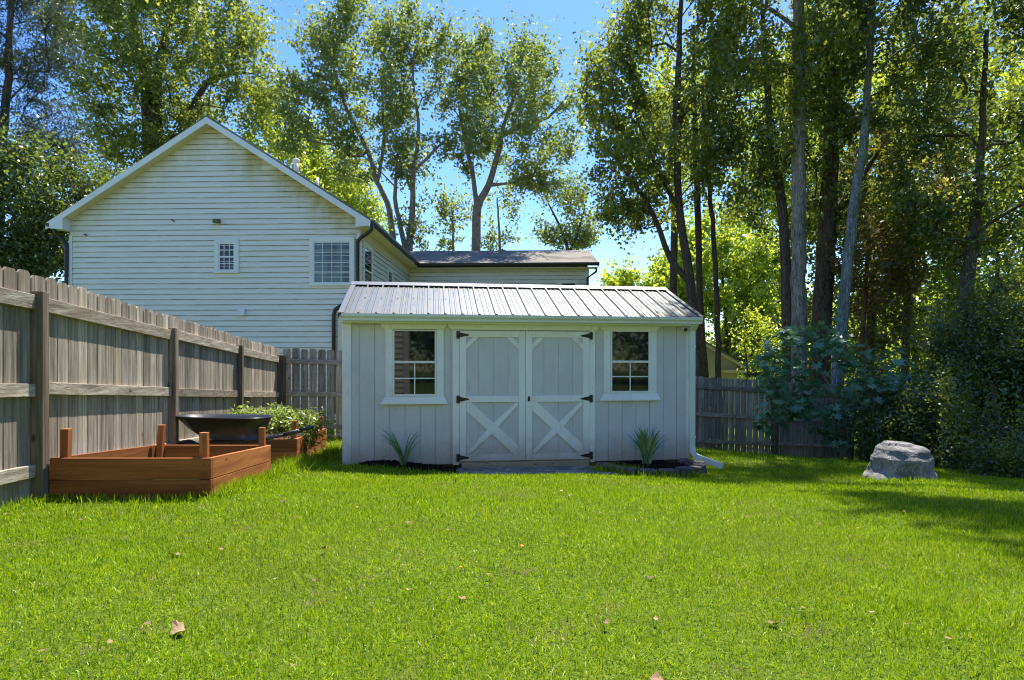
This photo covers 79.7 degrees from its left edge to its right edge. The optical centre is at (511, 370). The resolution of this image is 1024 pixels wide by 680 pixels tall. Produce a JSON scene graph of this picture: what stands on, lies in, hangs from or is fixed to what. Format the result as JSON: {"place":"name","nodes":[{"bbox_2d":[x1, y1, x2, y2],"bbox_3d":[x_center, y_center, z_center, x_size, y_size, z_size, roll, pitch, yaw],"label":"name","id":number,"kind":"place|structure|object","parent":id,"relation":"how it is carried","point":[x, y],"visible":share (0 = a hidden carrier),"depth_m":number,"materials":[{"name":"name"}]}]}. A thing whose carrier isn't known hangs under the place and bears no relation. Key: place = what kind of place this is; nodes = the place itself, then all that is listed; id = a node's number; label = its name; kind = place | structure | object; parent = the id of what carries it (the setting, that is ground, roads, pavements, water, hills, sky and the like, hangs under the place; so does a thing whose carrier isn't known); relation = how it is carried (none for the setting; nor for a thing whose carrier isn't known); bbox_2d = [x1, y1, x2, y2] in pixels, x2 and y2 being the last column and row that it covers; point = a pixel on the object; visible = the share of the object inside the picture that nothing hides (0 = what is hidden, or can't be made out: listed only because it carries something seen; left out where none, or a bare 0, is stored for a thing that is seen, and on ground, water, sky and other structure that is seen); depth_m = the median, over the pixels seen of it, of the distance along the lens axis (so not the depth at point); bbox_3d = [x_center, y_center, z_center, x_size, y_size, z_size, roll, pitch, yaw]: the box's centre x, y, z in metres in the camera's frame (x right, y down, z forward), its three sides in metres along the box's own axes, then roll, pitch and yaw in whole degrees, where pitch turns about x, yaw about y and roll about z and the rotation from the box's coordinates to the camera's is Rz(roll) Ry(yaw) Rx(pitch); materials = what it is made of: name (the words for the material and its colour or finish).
{"place":"outdoors","nodes":[
{"label":"outdoors","id":0,"kind":"place"},
{"bbox_2d":[0,420,1023,679],"bbox_3d":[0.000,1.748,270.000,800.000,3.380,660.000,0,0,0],"label":"ground","id":1,"kind":"structure","parent":0,"point":[24,650],"depth_m":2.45,"materials":[{"name":"plant"}]},
{"bbox_2d":[0,0,107,264],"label":"pine tree","id":2,"kind":"object","parent":1,"relation":"on","point":[8,67],"visible":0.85,"depth_m":24.00,"materials":[{"name":"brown plant"}]},
{"bbox_2d":[0,107,142,282],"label":"broad tree","id":3,"kind":"object","parent":1,"relation":"on","point":[29,243],"visible":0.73,"depth_m":22.10,"materials":[{"name":"green plant"}]},
{"bbox_2d":[0,266,280,505],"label":"privacy fence","id":4,"kind":"object","parent":1,"relation":"on","point":[97,372],"visible":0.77,"depth_m":5.73,"materials":[{"name":"grey wood"}]},
{"bbox_2d":[49,425,270,501],"bbox_3d":[-3.169,0.830,5.824,1.224,0.719,1.803,0,0,-7],"label":"raised bed","id":5,"kind":"object","parent":1,"relation":"on","point":[161,467],"visible":0.78,"depth_m":4.97,"materials":[{"name":"brown wood"}]},
{"bbox_2d":[20,0,309,178],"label":"oak tree","id":6,"kind":"object","parent":1,"relation":"on","point":[133,50],"visible":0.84,"depth_m":31.48,"materials":[{"name":"green plant"}]},
{"bbox_2d":[170,620,184,633],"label":"fallen leaf","id":7,"kind":"object","parent":1,"relation":"on","point":[177,626],"visible":0.99,"depth_m":2.09,"materials":[{"name":"beige plant"}]},
{"bbox_2d":[175,414,313,444],"bbox_3d":[-3.298,0.877,7.422,1.624,0.680,0.639,0,0,-2],"label":"wheelbarrow","id":8,"kind":"object","parent":1,"relation":"on","point":[231,429],"visible":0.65,"depth_m":7.21,"materials":[{"name":"black metal"}]},
{"bbox_2d":[221,413,325,463],"bbox_3d":[-3.652,1.020,9.362,1.203,0.656,2.203,0,0,-7],"label":"raised bed","id":9,"kind":"object","parent":1,"relation":"on","point":[294,445],"visible":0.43,"depth_m":8.33,"materials":[{"name":"brown wood"}]},
{"bbox_2d":[266,433,306,438],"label":"soil","id":10,"kind":"structure","parent":9,"relation":"in","point":[299,434],"depth_m":9.91,"materials":[{"name":"brown soil"}]},
{"bbox_2d":[226,401,273,414],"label":"bed plant","id":11,"kind":"object","parent":10,"relation":"on","point":[239,411],"visible":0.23,"depth_m":9.26,"materials":[{"name":"green plant"}]},
{"bbox_2d":[234,402,300,435],"bbox_3d":[-3.499,0.753,8.787,0.928,0.675,0.788,0,0,-32],"label":"bed plant","id":12,"kind":"object","parent":10,"relation":"on","point":[275,417],"visible":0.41,"depth_m":8.79,"materials":[{"name":"green plant"}]},
{"bbox_2d":[266,404,316,438],"bbox_3d":[-3.242,0.792,8.908,0.907,0.634,1.125,0,0,0],"label":"bed plant","id":13,"kind":"object","parent":10,"relation":"on","point":[286,420],"visible":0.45,"depth_m":8.79,"materials":[{"name":"green plant"}]},
{"bbox_2d":[296,405,339,452],"bbox_3d":[-2.859,0.861,8.900,0.651,0.688,0.628,0,0,0],"label":"bed plant","id":14,"kind":"object","parent":10,"relation":"on","point":[313,436],"visible":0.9,"depth_m":8.85,"materials":[{"name":"green plant"}]},
{"bbox_2d":[228,102,392,221],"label":"young tree","id":15,"kind":"object","parent":1,"relation":"on","point":[314,172],"visible":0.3,"depth_m":35.35,"materials":[{"name":"green plant"}]},
{"bbox_2d":[45,115,599,419],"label":"clapboard house","id":16,"kind":"structure","parent":1,"relation":"on","point":[207,220],"depth_m":18.14,"materials":[{"name":"paint"}]},
{"bbox_2d":[213,238,239,272],"bbox_3d":[-8.431,-3.385,18.099,0.771,1.027,0.070,0,0,2],"label":"window","id":17,"kind":"structure","parent":16,"relation":"in","point":[224,253],"depth_m":18.11,"materials":[{"name":"paint"}]},
{"bbox_2d":[308,237,354,285],"bbox_3d":[-5.289,-3.194,17.989,1.375,1.424,0.070,0,0,2],"label":"window","id":18,"kind":"structure","parent":16,"relation":"in","point":[341,278],"depth_m":18.00,"materials":[{"name":"paint"}]},
{"bbox_2d":[363,241,372,281],"bbox_3d":[-4.390,-3.055,18.774,0.070,1.570,1.090,0,0,2],"label":"window","id":19,"kind":"structure","parent":16,"relation":"in","point":[367,270],"depth_m":18.72,"materials":[{"name":"paint"}]},
{"bbox_2d":[387,267,392,281],"bbox_3d":[-4.290,-2.930,21.647,0.070,1.320,0.840,0,0,2],"label":"window","id":20,"kind":"structure","parent":16,"relation":"in","point":[389,271],"depth_m":21.58,"materials":[{"name":"paint"}]},
{"bbox_2d":[559,280,577,284],"bbox_3d":[2.287,-3.040,24.829,0.840,1.240,0.070,0,0,2],"label":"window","id":21,"kind":"structure","parent":16,"relation":"in","point":[566,282],"depth_m":24.83,"materials":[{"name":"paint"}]},
{"bbox_2d":[250,0,427,239],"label":"twin trunk tree","id":22,"kind":"object","parent":1,"relation":"on","point":[331,41],"visible":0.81,"depth_m":30.50,"materials":[{"name":"green plant"}]},
{"bbox_2d":[296,142,403,235],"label":"young tree","id":23,"kind":"object","parent":1,"relation":"on","point":[378,221],"visible":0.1,"depth_m":37.15,"materials":[{"name":"green plant"}]},
{"bbox_2d":[243,0,499,250],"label":"slender tree","id":24,"kind":"object","parent":1,"relation":"on","point":[402,110],"visible":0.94,"depth_m":29.73,"materials":[{"name":"green plant"}]},
{"bbox_2d":[354,459,457,472],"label":"mulch","id":25,"kind":"object","parent":1,"relation":"on","point":[396,463],"visible":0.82,"depth_m":8.15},
{"bbox_2d":[379,428,422,464],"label":"iris plant","id":26,"kind":"object","parent":25,"relation":"on","point":[401,457],"visible":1,"depth_m":8.10,"materials":[{"name":"plant"}]},
{"bbox_2d":[431,176,473,250],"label":"sapling","id":27,"kind":"object","parent":1,"relation":"on","point":[445,212],"visible":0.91,"depth_m":36.95,"materials":[{"name":"green plant"}]},
{"bbox_2d":[470,173,529,250],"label":"sapling","id":28,"kind":"object","parent":1,"relation":"on","point":[499,239],"visible":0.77,"depth_m":38.08,"materials":[{"name":"green plant"}]},
{"bbox_2d":[445,2,588,250],"bbox_3d":[0.347,-8.392,32.011,9.085,20.563,8.200,0,0,0],"label":"forked tree","id":29,"kind":"object","parent":1,"relation":"on","point":[536,74],"visible":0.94,"depth_m":31.41,"materials":[{"name":"green plant"}]},
{"bbox_2d":[338,281,723,468],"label":"garden shed","id":30,"kind":"structure","parent":1,"relation":"on","point":[464,375],"depth_m":8.54,"materials":[{"name":"paint"}]},
{"bbox_2d":[380,324,447,403],"bbox_3d":[-1.330,-0.088,8.328,0.898,1.095,0.045,0,0,-8],"label":"window","id":31,"kind":"structure","parent":30,"relation":"in","point":[414,358],"depth_m":8.33,"materials":[{"name":"paint"}]},
{"bbox_2d":[456,331,524,461],"bbox_3d":[-0.289,0.354,8.462,0.954,1.792,0.047,0,0,-7],"label":"door","id":32,"kind":"structure","parent":30,"relation":"in","point":[491,399],"depth_m":8.47,"materials":[{"name":"paint"}]},
{"bbox_2d":[525,331,592,459],"bbox_3d":[0.665,0.354,8.572,0.956,1.792,0.077,0,0,-7],"label":"door","id":33,"kind":"structure","parent":30,"relation":"in","point":[558,398],"depth_m":8.59,"materials":[{"name":"paint"}]},
{"bbox_2d":[600,326,660,400],"bbox_3d":[1.680,-0.102,8.725,0.892,1.065,0.045,0,0,-7],"label":"window","id":34,"kind":"structure","parent":30,"relation":"in","point":[630,352],"depth_m":8.73,"materials":[{"name":"paint"}]},
{"bbox_2d":[457,466,617,474],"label":"paver path","id":35,"kind":"structure","parent":1,"relation":"on","point":[533,470],"depth_m":8.04,"materials":[{"name":"concrete"}]},
{"bbox_2d":[520,153,612,250],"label":"tree","id":36,"kind":"object","parent":1,"relation":"on","point":[586,239],"visible":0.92,"depth_m":35.74,"materials":[{"name":"green leaves"},{"name":"brown bark"}]},
{"bbox_2d":[281,348,853,459],"bbox_3d":[2.083,0.998,13.897,13.772,2.880,0.105,0,0,-15],"label":"back fence","id":37,"kind":"object","parent":1,"relation":"on","point":[709,415],"visible":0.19,"depth_m":14.71,"materials":[{"name":"grey wood"}]},
{"bbox_2d":[596,248,680,289],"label":"background tree","id":38,"kind":"object","parent":1,"relation":"on","point":[625,277],"visible":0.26,"depth_m":47.07,"materials":[{"name":"green plant"}]},
{"bbox_2d":[596,458,706,477],"bbox_3d":[1.921,1.345,8.320,1.513,0.176,1.092,0,0,-8],"label":"block planter","id":39,"kind":"object","parent":1,"relation":"on","point":[683,465],"visible":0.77,"depth_m":8.13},
{"bbox_2d":[626,426,667,464],"bbox_3d":[1.865,1.048,8.450,0.498,0.585,0.446,0,0,-39],"label":"iris plant","id":40,"kind":"object","parent":39,"relation":"in","point":[645,445],"visible":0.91,"depth_m":8.43,"materials":[{"name":"plant"}]},
{"bbox_2d":[547,0,761,376],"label":"dark tree","id":41,"kind":"object","parent":1,"relation":"on","point":[638,29],"visible":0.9,"depth_m":19.75,"materials":[{"name":"green plant"}]},
{"bbox_2d":[650,671,662,679],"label":"fallen leaf","id":42,"kind":"object","parent":1,"relation":"on","point":[655,676],"visible":1,"depth_m":1.75,"materials":[{"name":"beige plant"}]},
{"bbox_2d":[618,25,736,295],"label":"background tree","id":43,"kind":"object","parent":1,"relation":"on","point":[674,253],"visible":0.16,"depth_m":26.85,"materials":[{"name":"green plant"}]},
{"bbox_2d":[657,23,745,377],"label":"slim tree","id":44,"kind":"object","parent":1,"relation":"on","point":[698,246],"visible":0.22,"depth_m":20.91,"materials":[{"name":"green plant"}]},
{"bbox_2d":[668,77,746,439],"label":"slim tree","id":45,"kind":"object","parent":1,"relation":"on","point":[710,208],"visible":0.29,"depth_m":20.93,"materials":[{"name":"green plant"}]},
{"bbox_2d":[650,204,780,368],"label":"background tree","id":46,"kind":"object","parent":1,"relation":"on","point":[743,279],"visible":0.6,"depth_m":40.75,"materials":[{"name":"green plant"}]},
{"bbox_2d":[706,341,770,428],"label":"beige house","id":47,"kind":"structure","parent":1,"relation":"on","point":[730,364],"depth_m":33.98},
{"bbox_2d":[693,8,811,383],"bbox_3d":[7.071,-4.152,18.408,3.338,13.811,3.840,0,0,31],"label":"tall tree","id":48,"kind":"object","parent":1,"relation":"on","point":[774,174],"visible":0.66,"depth_m":18.42,"materials":[{"name":"green plant"}]},
{"bbox_2d":[715,289,789,440],"bbox_3d":[7.767,0.060,19.160,2.695,5.041,2.266,0,0,19],"label":"shrub","id":49,"kind":"object","parent":1,"relation":"on","point":[761,330],"visible":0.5,"depth_m":18.99,"materials":[{"name":"green plant"}]},
{"bbox_2d":[708,221,812,378],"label":"background tree","id":50,"kind":"object","parent":1,"relation":"on","point":[775,261],"visible":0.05,"depth_m":43.56,"materials":[{"name":"green plant"}]},
{"bbox_2d":[677,0,887,457],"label":"tall tree","id":51,"kind":"object","parent":1,"relation":"on","point":[801,85],"visible":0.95,"depth_m":16.84,"materials":[{"name":"green plant"}]},
{"bbox_2d":[741,138,898,412],"bbox_3d":[13.578,-3.456,27.043,6.554,14.130,6.578,0,0,41],"label":"background tree","id":52,"kind":"object","parent":1,"relation":"on","point":[813,239],"visible":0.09,"depth_m":26.23,"materials":[{"name":"green plant"}]},
{"bbox_2d":[701,3,940,255],"bbox_3d":[13.537,-6.434,28.401,9.558,20.240,9.668,0,0,-32],"label":"background tree","id":53,"kind":"object","parent":1,"relation":"on","point":[875,85],"visible":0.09,"depth_m":27.19,"materials":[{"name":"green plant"}]},
{"bbox_2d":[739,317,972,460],"bbox_3d":[7.194,0.455,12.534,5.188,3.082,2.173,0,0,0],"label":"fig bush","id":54,"kind":"object","parent":1,"relation":"on","point":[796,409],"visible":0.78,"depth_m":12.40,"materials":[{"name":"green plant"}]},
{"bbox_2d":[760,0,965,457],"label":"tall tree","id":55,"kind":"object","parent":1,"relation":"on","point":[830,207],"visible":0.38,"depth_m":18.74,"materials":[{"name":"green plant"}]},
{"bbox_2d":[705,220,1023,432],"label":"woodland","id":56,"kind":"object","parent":1,"relation":"on","point":[984,273],"depth_m":27.26,"materials":[{"name":"green plant"}]},
{"bbox_2d":[813,339,958,468],"bbox_3d":[9.665,1.293,15.218,4.408,4.181,3.078,0,0,-22],"label":"shrub","id":57,"kind":"object","parent":1,"relation":"on","point":[864,396],"visible":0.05,"depth_m":15.16,"materials":[{"name":"green plant"}]},
{"bbox_2d":[815,208,961,448],"bbox_3d":[10.795,-0.876,18.252,3.298,7.785,3.641,0,0,0],"label":"tree","id":58,"kind":"object","parent":1,"relation":"on","point":[894,250],"visible":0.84,"depth_m":17.72,"materials":[{"name":"green plant"}]},
{"bbox_2d":[774,0,1010,458],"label":"tall tree","id":59,"kind":"object","parent":1,"relation":"on","point":[934,43],"visible":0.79,"depth_m":16.39,"materials":[{"name":"green plant"}]},
{"bbox_2d":[836,94,973,447],"bbox_3d":[12.835,-3.012,20.045,5.158,12.476,4.760,0,0,0],"label":"tree","id":60,"kind":"object","parent":1,"relation":"on","point":[938,188],"visible":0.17,"depth_m":19.88,"materials":[{"name":"green plant"}]},
{"bbox_2d":[848,170,989,419],"bbox_3d":[17.480,-2.927,27.305,7.569,13.169,7.366,0,0,0],"label":"background tree","id":61,"kind":"object","parent":1,"relation":"on","point":[920,317],"visible":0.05,"depth_m":26.05,"materials":[{"name":"green plant"}]},
{"bbox_2d":[826,346,1020,467],"bbox_3d":[7.604,0.963,11.585,2.576,2.852,2.974,0,0,-32],"label":"shrub","id":62,"kind":"object","parent":1,"relation":"on","point":[910,419],"visible":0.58,"depth_m":11.32,"materials":[{"name":"green plant"}]},
{"bbox_2d":[843,0,1023,465],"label":"tree","id":63,"kind":"object","parent":1,"relation":"on","point":[970,242],"visible":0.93,"depth_m":16.34,"materials":[{"name":"green plant"}]},
{"bbox_2d":[846,139,1021,373],"bbox_3d":[12.809,-2.008,18.794,4.820,10.582,4.036,0,0,32],"label":"tree","id":64,"kind":"object","parent":1,"relation":"on","point":[910,241],"visible":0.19,"depth_m":18.74,"materials":[{"name":"green plant"}]},
{"bbox_2d":[847,0,1023,305],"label":"background tree","id":65,"kind":"object","parent":1,"relation":"on","point":[987,19],"visible":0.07,"depth_m":25.08,"materials":[{"name":"green plant"}]},
{"bbox_2d":[859,243,1023,454],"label":"shrub","id":66,"kind":"object","parent":1,"relation":"on","point":[945,343],"visible":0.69,"depth_m":12.30,"materials":[{"name":"green plant"}]},
{"bbox_2d":[883,171,1023,393],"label":"background tree","id":67,"kind":"object","parent":1,"relation":"on","point":[947,272],"visible":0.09,"depth_m":24.69,"materials":[{"name":"green plant"}]},
{"bbox_2d":[890,359,1023,470],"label":"shrub","id":68,"kind":"object","parent":1,"relation":"on","point":[976,429],"visible":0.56,"depth_m":10.36,"materials":[{"name":"green plant"}]},
{"bbox_2d":[914,355,1023,457],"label":"shrub","id":69,"kind":"object","parent":1,"relation":"on","point":[948,397],"visible":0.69,"depth_m":10.66,"materials":[{"name":"green plant"}]},
{"bbox_2d":[923,410,1023,478],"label":"shrub","id":70,"kind":"object","parent":1,"relation":"on","point":[1008,463],"visible":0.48,"depth_m":9.44,"materials":[{"name":"green plant"}]},
{"bbox_2d":[929,291,1023,468],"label":"shrub","id":71,"kind":"object","parent":1,"relation":"on","point":[1010,399],"visible":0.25,"depth_m":11.83,"materials":[{"name":"green plant"}]},
{"bbox_2d":[941,40,1023,264],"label":"maple tree","id":72,"kind":"object","parent":1,"relation":"on","point":[1002,94],"visible":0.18,"depth_m":20.43,"materials":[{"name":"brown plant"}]},
{"bbox_2d":[954,0,1023,86],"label":"tall tree","id":73,"kind":"object","parent":1,"relation":"on","point":[1010,8],"visible":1,"depth_m":13.31,"materials":[{"name":"green plant"}]},
{"bbox_2d":[0,0,1023,365],"label":"sky","id":74,"kind":"structure","parent":0,"point":[581,12],"materials":[{"name":"blue"}]},
{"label":"bare soil","id":75,"kind":"structure","parent":0,"visible":0},
{"bbox_2d":[862,440,937,479],"bbox_3d":[5.115,1.186,8.082,0.945,0.509,0.793,0,0,0],"label":"boulder","id":76,"kind":"object","parent":75,"relation":"on","point":[892,459],"visible":0.96,"depth_m":7.85,"materials":[{"name":"grey stone"}]}
]}

